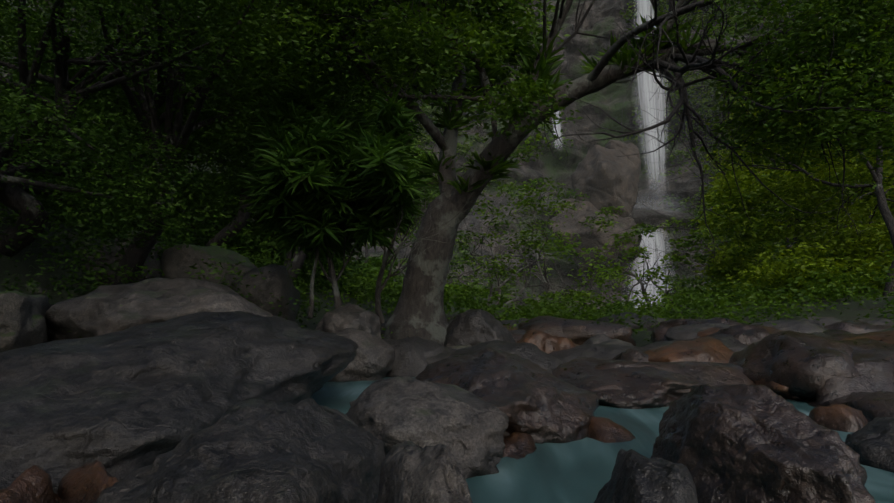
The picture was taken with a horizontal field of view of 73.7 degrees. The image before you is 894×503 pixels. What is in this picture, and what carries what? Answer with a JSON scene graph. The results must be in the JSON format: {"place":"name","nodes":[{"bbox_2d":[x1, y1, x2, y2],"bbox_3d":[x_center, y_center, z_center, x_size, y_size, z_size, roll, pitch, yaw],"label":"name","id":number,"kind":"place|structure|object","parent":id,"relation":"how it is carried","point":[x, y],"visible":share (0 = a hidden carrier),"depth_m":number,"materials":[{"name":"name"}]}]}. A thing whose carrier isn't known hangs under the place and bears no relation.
{"place":"outdoors","nodes":[
{"label":"outdoors","id":0,"kind":"place"},
{"bbox_2d":[0,0,893,346],"bbox_3d":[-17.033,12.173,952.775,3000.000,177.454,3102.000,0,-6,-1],"label":"terrain","id":1,"kind":"structure","parent":0,"point":[854,312],"depth_m":11.73,"materials":[{"name":"soil"}]},
{"bbox_2d":[0,291,51,351],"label":"boulder","id":2,"kind":"object","parent":1,"relation":"on","point":[22,320],"visible":0.67,"depth_m":6.52,"materials":[{"name":"grey stone"}]},
{"bbox_2d":[0,465,62,502],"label":"boulder","id":3,"kind":"object","parent":1,"relation":"on","point":[33,484],"visible":0.94,"depth_m":2.33,"materials":[{"name":"brown stone"}]},
{"bbox_2d":[25,280,47,293],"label":"boulder","id":4,"kind":"object","parent":1,"relation":"on","point":[40,287],"visible":0.02,"depth_m":9.10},
{"bbox_2d":[57,459,117,502],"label":"boulder","id":5,"kind":"object","parent":1,"relation":"on","point":[87,482],"visible":0.73,"depth_m":2.41,"materials":[{"name":"brown stone"}]},
{"bbox_2d":[81,230,165,285],"bbox_3d":[-6.298,0.450,11.821,1.980,1.800,2.400,2,-6,-21],"label":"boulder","id":6,"kind":"object","parent":1,"relation":"on","point":[151,264],"visible":0.04,"depth_m":11.06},
{"bbox_2d":[45,277,272,341],"bbox_3d":[-3.459,1.062,7.440,3.363,1.500,2.400,-1,-6,9],"label":"boulder","id":7,"kind":"object","parent":1,"relation":"on","point":[99,311],"visible":0.38,"depth_m":6.67,"materials":[{"name":"grey stone"}]},
{"bbox_2d":[0,311,357,492],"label":"boulder","id":8,"kind":"object","parent":1,"relation":"on","point":[120,405],"visible":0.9,"depth_m":3.33,"materials":[{"name":"grey stone"}]},
{"bbox_2d":[160,243,256,290],"bbox_3d":[-4.196,0.683,10.864,1.650,1.600,2.000,-3,-7,29],"label":"boulder","id":9,"kind":"object","parent":1,"relation":"on","point":[176,263],"visible":0.23,"depth_m":10.18,"materials":[{"name":"grey stone"}]},
{"bbox_2d":[0,0,471,340],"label":"forest","id":10,"kind":"object","parent":1,"relation":"on","point":[198,193],"depth_m":9.18,"materials":[{"name":"green plant"}]},
{"bbox_2d":[93,397,384,502],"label":"boulder","id":11,"kind":"object","parent":1,"relation":"on","point":[264,450],"visible":1,"depth_m":1.72,"materials":[{"name":"grey stone"}]},
{"bbox_2d":[235,264,300,321],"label":"boulder","id":12,"kind":"object","parent":1,"relation":"on","point":[277,282],"visible":0.6,"depth_m":9.34,"materials":[{"name":"grey stone"}]},
{"bbox_2d":[238,76,475,323],"bbox_3d":[-1.312,-0.769,8.626,3.609,3.883,3.724,0,-6,-1],"label":"shrub","id":13,"kind":"object","parent":1,"relation":"on","point":[318,180],"depth_m":8.09,"materials":[{"name":"green plant"}]},
{"bbox_2d":[380,318,388,329],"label":"boulder","id":14,"kind":"object","parent":1,"relation":"on","point":[383,324],"visible":0.02,"depth_m":12.46,"materials":[{"name":"grey stone"}]},
{"bbox_2d":[382,336,446,376],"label":"boulder","id":15,"kind":"object","parent":1,"relation":"on","point":[413,354],"visible":0.46,"depth_m":6.91,"materials":[{"name":"grey stone"}]},
{"bbox_2d":[424,352,452,364],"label":"boulder","id":16,"kind":"object","parent":1,"relation":"on","point":[438,357],"depth_m":6.93,"materials":[{"name":"grey stone"}]},
{"bbox_2d":[449,345,470,348],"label":"boulder","id":17,"kind":"object","parent":1,"relation":"on","point":[458,347],"depth_m":8.29,"materials":[{"name":"grey stone"}]},
{"bbox_2d":[444,309,515,346],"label":"rock","id":18,"kind":"object","parent":1,"relation":"on","point":[471,327],"visible":0.5,"depth_m":8.47,"materials":[{"name":"grey stone"}]},
{"bbox_2d":[450,340,562,373],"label":"boulder","id":19,"kind":"object","parent":1,"relation":"on","point":[533,353],"visible":0.19,"depth_m":6.58,"materials":[{"name":"grey stone"}]},
{"bbox_2d":[415,347,598,443],"bbox_3d":[0.362,1.182,4.390,1.435,0.896,2.300,5,-5,11],"label":"boulder","id":20,"kind":"object","parent":1,"relation":"on","point":[538,403],"visible":0.46,"depth_m":3.77,"materials":[{"name":"grey stone"}]},
{"bbox_2d":[503,325,517,330],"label":"boulder","id":21,"kind":"object","parent":1,"relation":"on","point":[510,329],"visible":0.04,"depth_m":11.83,"materials":[{"name":"grey stone"}]},
{"bbox_2d":[500,318,528,326],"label":"boulder","id":22,"kind":"object","parent":1,"relation":"on","point":[512,322],"visible":0.1,"depth_m":13.36,"materials":[{"name":"grey stone"}]},
{"bbox_2d":[510,330,525,333],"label":"boulder","id":23,"kind":"object","parent":1,"relation":"on","point":[518,331],"depth_m":10.89,"materials":[{"name":"grey stone"}]},
{"bbox_2d":[503,432,536,459],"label":"wet boulder","id":24,"kind":"object","parent":1,"relation":"on","point":[518,445],"visible":0.15,"depth_m":3.28,"materials":[{"name":"brown stone"}]},
{"bbox_2d":[150,0,893,345],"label":"tree","id":25,"kind":"object","parent":1,"relation":"on","point":[439,51],"depth_m":8.61,"materials":[{"name":"plant"}]},
{"bbox_2d":[413,0,720,196],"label":"tree epiphytes","id":26,"kind":"object","parent":25,"relation":"attached to","point":[526,65],"visible":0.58,"depth_m":10.36,"materials":[{"name":"green plant"}]},
{"bbox_2d":[517,329,578,353],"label":"red boulder","id":27,"kind":"object","parent":1,"relation":"on","point":[545,342],"visible":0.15,"depth_m":8.04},
{"bbox_2d":[516,315,635,345],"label":"boulder","id":28,"kind":"object","parent":1,"relation":"on","point":[578,332],"visible":0.54,"depth_m":10.70,"materials":[{"name":"grey stone"}]},
{"bbox_2d":[401,133,783,319],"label":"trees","id":29,"kind":"object","parent":1,"relation":"on","point":[569,246],"depth_m":22.56,"materials":[{"name":"green plant"}]},
{"bbox_2d":[583,334,610,343],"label":"rock","id":30,"kind":"object","parent":1,"relation":"on","point":[598,338],"visible":0.15,"depth_m":8.79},
{"bbox_2d":[549,344,650,363],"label":"boulder","id":31,"kind":"object","parent":1,"relation":"on","point":[606,352],"visible":0.25,"depth_m":7.68,"materials":[{"name":"grey stone"}]},
{"bbox_2d":[587,416,635,442],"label":"wet boulder","id":32,"kind":"object","parent":1,"relation":"on","point":[604,430],"visible":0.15,"depth_m":3.63,"materials":[{"name":"brown stone"}]},
{"bbox_2d":[599,339,633,345],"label":"boulder","id":33,"kind":"object","parent":1,"relation":"on","point":[614,342],"visible":0.04,"depth_m":8.24,"materials":[{"name":"grey stone"}]},
{"bbox_2d":[596,312,658,330],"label":"boulder","id":34,"kind":"object","parent":1,"relation":"on","point":[636,319],"visible":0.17,"depth_m":13.43,"materials":[{"name":"grey stone"}]},
{"bbox_2d":[611,348,649,361],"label":"round boulder","id":35,"kind":"object","parent":1,"relation":"on","point":[634,354],"visible":0.1,"depth_m":7.10,"materials":[{"name":"stone"}]},
{"bbox_2d":[551,357,714,408],"bbox_3d":[1.689,1.318,5.681,1.625,0.564,2.000,1,-6,-6],"label":"rock","id":36,"kind":"object","parent":1,"relation":"on","point":[643,387],"visible":0.52,"depth_m":4.97,"materials":[{"name":"grey stone"}]},
{"bbox_2d":[655,318,671,321],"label":"boulder","id":37,"kind":"object","parent":1,"relation":"on","point":[660,319],"visible":0.06,"depth_m":13.88,"materials":[{"name":"grey stone"}]},
{"bbox_2d":[593,361,755,386],"bbox_3d":[2.129,1.335,5.850,2.433,0.561,1.582,2,-6,-20],"label":"boulder","id":38,"kind":"object","parent":1,"relation":"on","point":[714,374],"visible":0.27,"depth_m":5.50,"materials":[{"name":"grey stone"}]},
{"bbox_2d":[643,337,733,362],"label":"orange boulder","id":39,"kind":"object","parent":1,"relation":"on","point":[709,349],"visible":0.29,"depth_m":6.95,"materials":[{"name":"brown stone"}]},
{"bbox_2d":[643,334,747,351],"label":"boulder","id":40,"kind":"object","parent":1,"relation":"on","point":[730,342],"visible":0.23,"depth_m":8.03,"materials":[{"name":"stone"}]},
{"bbox_2d":[651,317,740,342],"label":"boulder","id":41,"kind":"object","parent":1,"relation":"on","point":[659,331],"visible":0.31,"depth_m":10.19,"materials":[{"name":"grey stone"}]},
{"bbox_2d":[572,1,893,307],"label":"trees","id":42,"kind":"object","parent":1,"relation":"on","point":[799,185],"depth_m":20.96,"materials":[{"name":"green plant"}]},
{"bbox_2d":[697,327,774,336],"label":"boulder","id":43,"kind":"object","parent":1,"relation":"on","point":[706,332],"visible":0.02,"depth_m":9.43,"materials":[{"name":"stone"}]},
{"bbox_2d":[707,324,771,344],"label":"dark boulder","id":44,"kind":"object","parent":1,"relation":"on","point":[746,334],"visible":0.12,"depth_m":8.16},
{"bbox_2d":[651,383,875,502],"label":"boulder","id":45,"kind":"object","parent":1,"relation":"on","point":[737,443],"visible":0.92,"depth_m":2.42,"materials":[{"name":"grey stone"}]},
{"bbox_2d":[732,351,800,399],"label":"rock","id":46,"kind":"object","parent":1,"relation":"on","point":[779,389],"depth_m":5.19,"materials":[{"name":"stone"}]},
{"bbox_2d":[756,325,780,332],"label":"boulder","id":47,"kind":"object","parent":1,"relation":"on","point":[771,329],"depth_m":10.25,"materials":[{"name":"grey stone"}]},
{"bbox_2d":[749,320,826,332],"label":"boulder","id":48,"kind":"object","parent":1,"relation":"on","point":[800,326],"visible":0.06,"depth_m":10.72,"materials":[{"name":"grey stone"}]},
{"bbox_2d":[728,330,858,399],"bbox_3d":[3.326,1.145,5.580,1.081,0.800,1.450,1,-6,-13],"label":"boulder","id":49,"kind":"object","parent":1,"relation":"on","point":[803,366],"visible":0.56,"depth_m":5.22,"materials":[{"name":"grey stone"}]},
{"bbox_2d":[801,317,841,326],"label":"bank boulder","id":50,"kind":"object","parent":1,"relation":"on","point":[827,321],"visible":0.04,"depth_m":12.78,"materials":[{"name":"grey stone"}]},
{"bbox_2d":[806,333,861,340],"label":"boulder","id":51,"kind":"object","parent":1,"relation":"on","point":[837,337],"visible":0.06,"depth_m":8.18,"materials":[{"name":"grey stone"}]},
{"bbox_2d":[823,329,851,334],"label":"boulder","id":52,"kind":"object","parent":1,"relation":"on","point":[829,331],"depth_m":9.00,"materials":[{"name":"grey stone"}]},
{"bbox_2d":[809,404,868,431],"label":"boulder","id":53,"kind":"object","parent":1,"relation":"on","point":[841,417],"visible":0.19,"depth_m":3.95,"materials":[{"name":"brown stone"}]},
{"bbox_2d":[805,338,893,403],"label":"boulder","id":54,"kind":"object","parent":1,"relation":"on","point":[873,359],"visible":0.31,"depth_m":4.92,"materials":[{"name":"grey stone"}]},
{"bbox_2d":[807,391,893,421],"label":"boulder","id":55,"kind":"object","parent":1,"relation":"on","point":[872,405],"visible":0.29,"depth_m":4.31,"materials":[{"name":"grey stone"}]},
{"bbox_2d":[824,321,892,333],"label":"boulder","id":56,"kind":"object","parent":1,"relation":"on","point":[858,327],"visible":0.27,"depth_m":12.16,"materials":[{"name":"grey stone"}]},
{"bbox_2d":[839,331,893,343],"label":"boulder","id":57,"kind":"object","parent":1,"relation":"on","point":[886,336],"visible":0.1,"depth_m":7.23,"materials":[{"name":"brown stone"}]},
{"bbox_2d":[844,417,893,472],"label":"boulder","id":58,"kind":"object","parent":1,"relation":"on","point":[871,443],"visible":0.46,"depth_m":3.03,"materials":[{"name":"grey stone"}]},
{"bbox_2d":[856,317,893,325],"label":"boulder","id":59,"kind":"object","parent":1,"relation":"on","point":[878,321],"visible":0.06,"depth_m":12.41,"materials":[{"name":"grey stone"}]},
{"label":"boulder","id":60,"kind":"object","parent":1,"relation":"on","visible":0},
{"bbox_2d":[664,323,730,340],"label":"boulder","id":61,"kind":"object","parent":60,"relation":"on","point":[684,332],"visible":0.23,"depth_m":9.73,"materials":[{"name":"grey stone"}]},
{"bbox_2d":[42,0,887,308],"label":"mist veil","id":62,"kind":"object","parent":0,"point":[592,176],"depth_m":52.94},
{"bbox_2d":[38,0,892,310],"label":"cliff face","id":63,"kind":"object","parent":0,"point":[572,68],"depth_m":74.55},
{"bbox_2d":[550,111,562,149],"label":"waterfall","id":64,"kind":"structure","parent":63,"relation":"attached to","point":[558,127],"depth_m":71.58,"materials":[{"name":"white liquid"}]},
{"bbox_2d":[221,0,893,341],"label":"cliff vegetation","id":65,"kind":"object","parent":63,"relation":"on","point":[459,296],"depth_m":17.59,"materials":[{"name":"green plant"}]},
{"bbox_2d":[548,198,641,273],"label":"cliff outcrop","id":66,"kind":"object","parent":63,"relation":"on","point":[571,224],"depth_m":56.67,"materials":[{"name":"grey stone"}]},
{"bbox_2d":[571,145,638,216],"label":"cliff outcrop","id":67,"kind":"object","parent":63,"relation":"on","point":[602,159],"depth_m":57.71,"materials":[{"name":"grey stone"}]},
{"bbox_2d":[605,140,640,175],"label":"rock","id":68,"kind":"object","parent":67,"relation":"on","point":[621,147],"depth_m":59.40,"materials":[{"name":"grey stone"}]},
{"bbox_2d":[621,228,676,309],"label":"waterfall","id":69,"kind":"structure","parent":63,"relation":"attached to","point":[652,243],"depth_m":58.83,"materials":[{"name":"white liquid"}]},
{"bbox_2d":[630,0,672,201],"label":"waterfall","id":70,"kind":"structure","parent":63,"relation":"attached to","point":[648,80],"depth_m":72.65,"materials":[{"name":"white liquid"}]},
{"bbox_2d":[311,377,893,502],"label":"stream water","id":71,"kind":"structure","parent":0,"point":[578,471],"depth_m":3.01,"materials":[{"name":"teal liquid"}]},
{"bbox_2d":[316,303,381,338],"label":"grey boulder","id":72,"kind":"object","parent":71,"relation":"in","point":[349,315],"visible":0.38,"depth_m":7.74,"materials":[{"name":"grey stone"}]},
{"bbox_2d":[328,328,394,381],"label":"grey boulder","id":73,"kind":"object","parent":71,"relation":"in","point":[374,359],"visible":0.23,"depth_m":6.54,"materials":[{"name":"grey stone"}]},
{"bbox_2d":[376,441,472,502],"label":"rock","id":74,"kind":"object","parent":71,"relation":"in","point":[411,472],"visible":1,"depth_m":1.42,"materials":[{"name":"grey stone"}]},
{"bbox_2d":[345,376,508,478],"bbox_3d":[-0.101,0.938,3.152,0.912,0.500,0.800,10,5,25],"label":"rock","id":75,"kind":"object","parent":71,"relation":"in","point":[467,428],"visible":0.73,"depth_m":2.93,"materials":[{"name":"grey stone"}]},
{"bbox_2d":[594,448,697,502],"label":"boulder","id":76,"kind":"object","parent":71,"relation":"in","point":[636,477],"visible":1,"depth_m":1.45,"materials":[{"name":"grey stone"}]},
{"bbox_2d":[634,190,685,214],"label":"waterfall spray","id":77,"kind":"object","parent":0,"point":[660,202],"depth_m":65.83,"materials":[{"name":"grey liquid"}]}
]}

